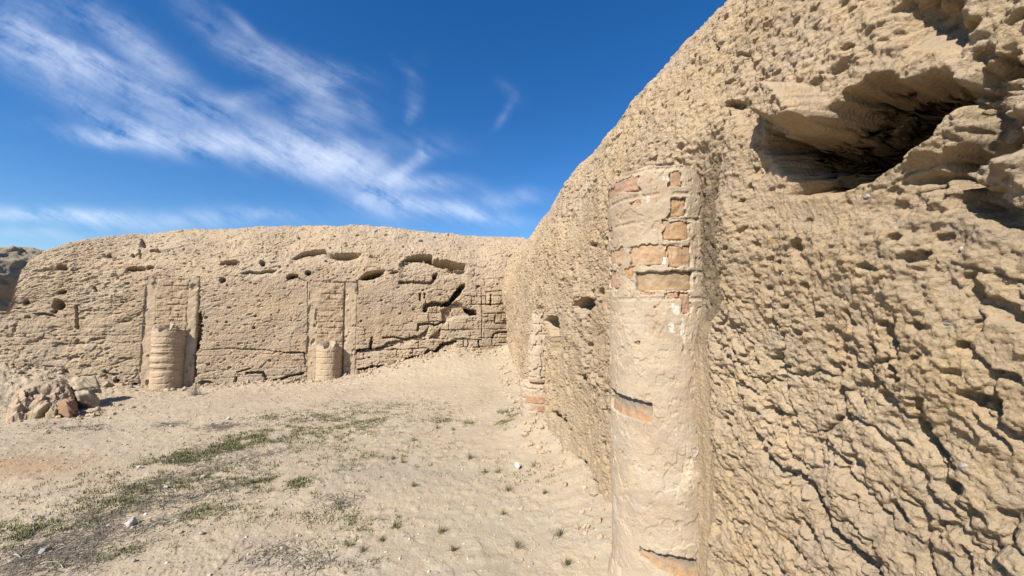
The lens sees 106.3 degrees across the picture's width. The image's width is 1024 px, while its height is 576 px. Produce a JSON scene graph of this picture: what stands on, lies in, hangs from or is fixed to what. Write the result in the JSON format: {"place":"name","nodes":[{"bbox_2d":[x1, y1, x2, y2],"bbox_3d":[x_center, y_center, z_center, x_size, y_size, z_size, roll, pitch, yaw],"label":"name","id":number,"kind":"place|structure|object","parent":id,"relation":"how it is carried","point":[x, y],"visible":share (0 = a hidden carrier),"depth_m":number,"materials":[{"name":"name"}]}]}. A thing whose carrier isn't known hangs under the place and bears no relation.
{"place":"outdoors","nodes":[
{"label":"outdoors","id":0,"kind":"place"},
{"bbox_2d":[0,344,611,575],"bbox_3d":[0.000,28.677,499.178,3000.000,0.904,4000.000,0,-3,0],"label":"ground","id":1,"kind":"structure","parent":0,"point":[423,541],"depth_m":3.56,"materials":[{"name":"beige gravel"}]},
{"bbox_2d":[0,246,45,310],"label":"mudbrick wall","id":2,"kind":"structure","parent":1,"relation":"on","point":[14,260],"depth_m":9.18,"materials":[{"name":"beige brick"}]},
{"bbox_2d":[5,380,77,422],"bbox_3d":[-7.148,1.747,5.828,1.241,0.531,0.957,-3,-4,40],"label":"rubble pile","id":3,"kind":"object","parent":1,"relation":"on","point":[48,399],"visible":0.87,"depth_m":5.69,"materials":[{"name":"stone"}]},
{"bbox_2d":[73,390,99,407],"bbox_3d":[-6.926,1.809,6.239,0.375,0.293,0.310,-2,-4,29],"label":"masonry block","id":4,"kind":"object","parent":1,"relation":"on","point":[86,399],"depth_m":6.16,"materials":[{"name":"beige stone"}]},
{"bbox_2d":[68,375,101,392],"bbox_3d":[-7.218,1.652,6.499,0.432,0.317,0.341,-2,-4,29],"label":"masonry block","id":5,"kind":"object","parent":4,"relation":"on","point":[90,383],"depth_m":6.43,"materials":[{"name":"beige stone"}]},
{"bbox_2d":[100,381,113,387],"bbox_3d":[-7.773,1.897,7.345,0.209,0.232,0.191,-1,-3,14],"label":"masonry block","id":6,"kind":"object","parent":1,"relation":"on","point":[106,384],"depth_m":7.31,"materials":[{"name":"beige stone"}]},
{"bbox_2d":[124,517,136,526],"bbox_3d":[-2.834,1.743,2.854,0.066,0.057,0.068,0,-3,0],"label":"stone","id":7,"kind":"object","parent":1,"relation":"on","point":[131,522],"visible":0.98,"depth_m":2.84,"materials":[{"name":"white stone"}]},
{"bbox_2d":[188,384,202,395],"bbox_3d":[-5.844,1.846,7.065,0.593,0.355,0.661,0,-3,0],"label":"dry shrub","id":8,"kind":"object","parent":1,"relation":"on","point":[195,389],"visible":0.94,"depth_m":7.09,"materials":[{"name":"beige plant"}]},
{"bbox_2d":[0,398,489,575],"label":"dry litter","id":9,"kind":"object","parent":1,"relation":"on","point":[49,556],"visible":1,"depth_m":2.72,"materials":[{"name":"beige plant"}]},
{"bbox_2d":[38,547,50,554],"bbox_3d":[-3.086,1.736,2.533,0.036,0.044,0.053,-1,-3,14],"label":"stone","id":10,"kind":"object","parent":9,"relation":"on","point":[43,550],"visible":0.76,"depth_m":2.53,"materials":[{"name":"white stone"}]},
{"bbox_2d":[0,224,526,385],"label":"mudbrick wall","id":11,"kind":"structure","parent":1,"relation":"on","point":[77,308],"depth_m":8.47,"materials":[{"name":"brick"}]},
{"bbox_2d":[138,277,200,390],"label":"half column","id":12,"kind":"structure","parent":11,"relation":"attached to","point":[170,332],"depth_m":7.84,"materials":[{"name":"brick"}]},
{"bbox_2d":[304,280,357,380],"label":"half column","id":13,"kind":"structure","parent":11,"relation":"attached to","point":[325,319],"depth_m":8.79,"materials":[{"name":"brick"}]},
{"bbox_2d":[0,401,563,575],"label":"grass","id":14,"kind":"structure","parent":1,"relation":"on","point":[189,459],"depth_m":3.48,"materials":[{"name":"green plant"}]},
{"bbox_2d":[3,345,611,570],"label":"mud crumbs","id":15,"kind":"object","parent":1,"relation":"on","point":[596,519],"visible":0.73,"depth_m":6.84,"materials":[{"name":"beige soil"}]},
{"bbox_2d":[356,542,364,555],"bbox_3d":[-0.986,1.704,2.517,0.078,0.069,0.111,2,-4,-37],"label":"grass tuft","id":16,"kind":"object","parent":1,"relation":"on","point":[362,548],"visible":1,"depth_m":2.53,"materials":[{"name":"green plant"}]},
{"bbox_2d":[432,524,450,536],"bbox_3d":[-0.502,1.716,2.753,0.121,0.098,0.156,-1,-3,21],"label":"grass tuft","id":17,"kind":"object","parent":1,"relation":"on","point":[441,529],"visible":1,"depth_m":2.75,"materials":[{"name":"green plant"}]},
{"bbox_2d":[447,543,458,551],"bbox_3d":[-0.392,1.704,2.539,0.108,0.071,0.100,0,-3,9],"label":"grass tuft","id":18,"kind":"object","parent":1,"relation":"on","point":[453,548],"visible":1,"depth_m":2.54,"materials":[{"name":"green plant"}]},
{"bbox_2d":[514,462,520,468],"bbox_3d":[0.056,1.756,3.796,0.062,0.066,0.049,-1,-3,21],"label":"stone","id":19,"kind":"object","parent":1,"relation":"on","point":[517,465],"visible":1,"depth_m":3.78,"materials":[{"name":"white stone"}]},
{"bbox_2d":[512,537,525,549],"bbox_3d":[0.039,1.689,2.554,0.144,0.100,0.120,0,-3,0],"label":"grass tuft","id":20,"kind":"object","parent":1,"relation":"on","point":[516,543],"visible":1,"depth_m":2.56,"materials":[{"name":"green plant"}]},
{"bbox_2d":[554,525,563,538],"bbox_3d":[0.329,1.667,2.634,0.151,0.094,0.138,3,-4,-39],"label":"grass tuft","id":21,"kind":"object","parent":1,"relation":"on","point":[559,532],"visible":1,"depth_m":2.65,"materials":[{"name":"green plant"}]},
{"bbox_2d":[564,558,574,566],"bbox_3d":[0.342,1.676,2.369,0.100,0.076,0.111,-2,-4,32],"label":"grass tuft","id":22,"kind":"object","parent":1,"relation":"on","point":[567,562],"visible":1,"depth_m":2.37,"materials":[{"name":"green plant"}]},
{"bbox_2d":[502,0,1023,575],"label":"mudbrick wall","id":23,"kind":"structure","parent":1,"relation":"on","point":[858,342],"depth_m":1.29,"materials":[{"name":"brick"}]},
{"bbox_2d":[520,308,545,416],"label":"half column","id":24,"kind":"structure","parent":23,"relation":"attached to","point":[532,394],"depth_m":5.03,"materials":[{"name":"brick"}]},
{"bbox_2d":[607,164,702,575],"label":"half column","id":25,"kind":"structure","parent":23,"relation":"attached to","point":[655,263],"depth_m":2.04,"materials":[{"name":"brick"}]},
{"bbox_2d":[0,0,726,249],"label":"sky","id":26,"kind":"structure","parent":0,"point":[118,117],"materials":[{"name":"blue"}]}
]}

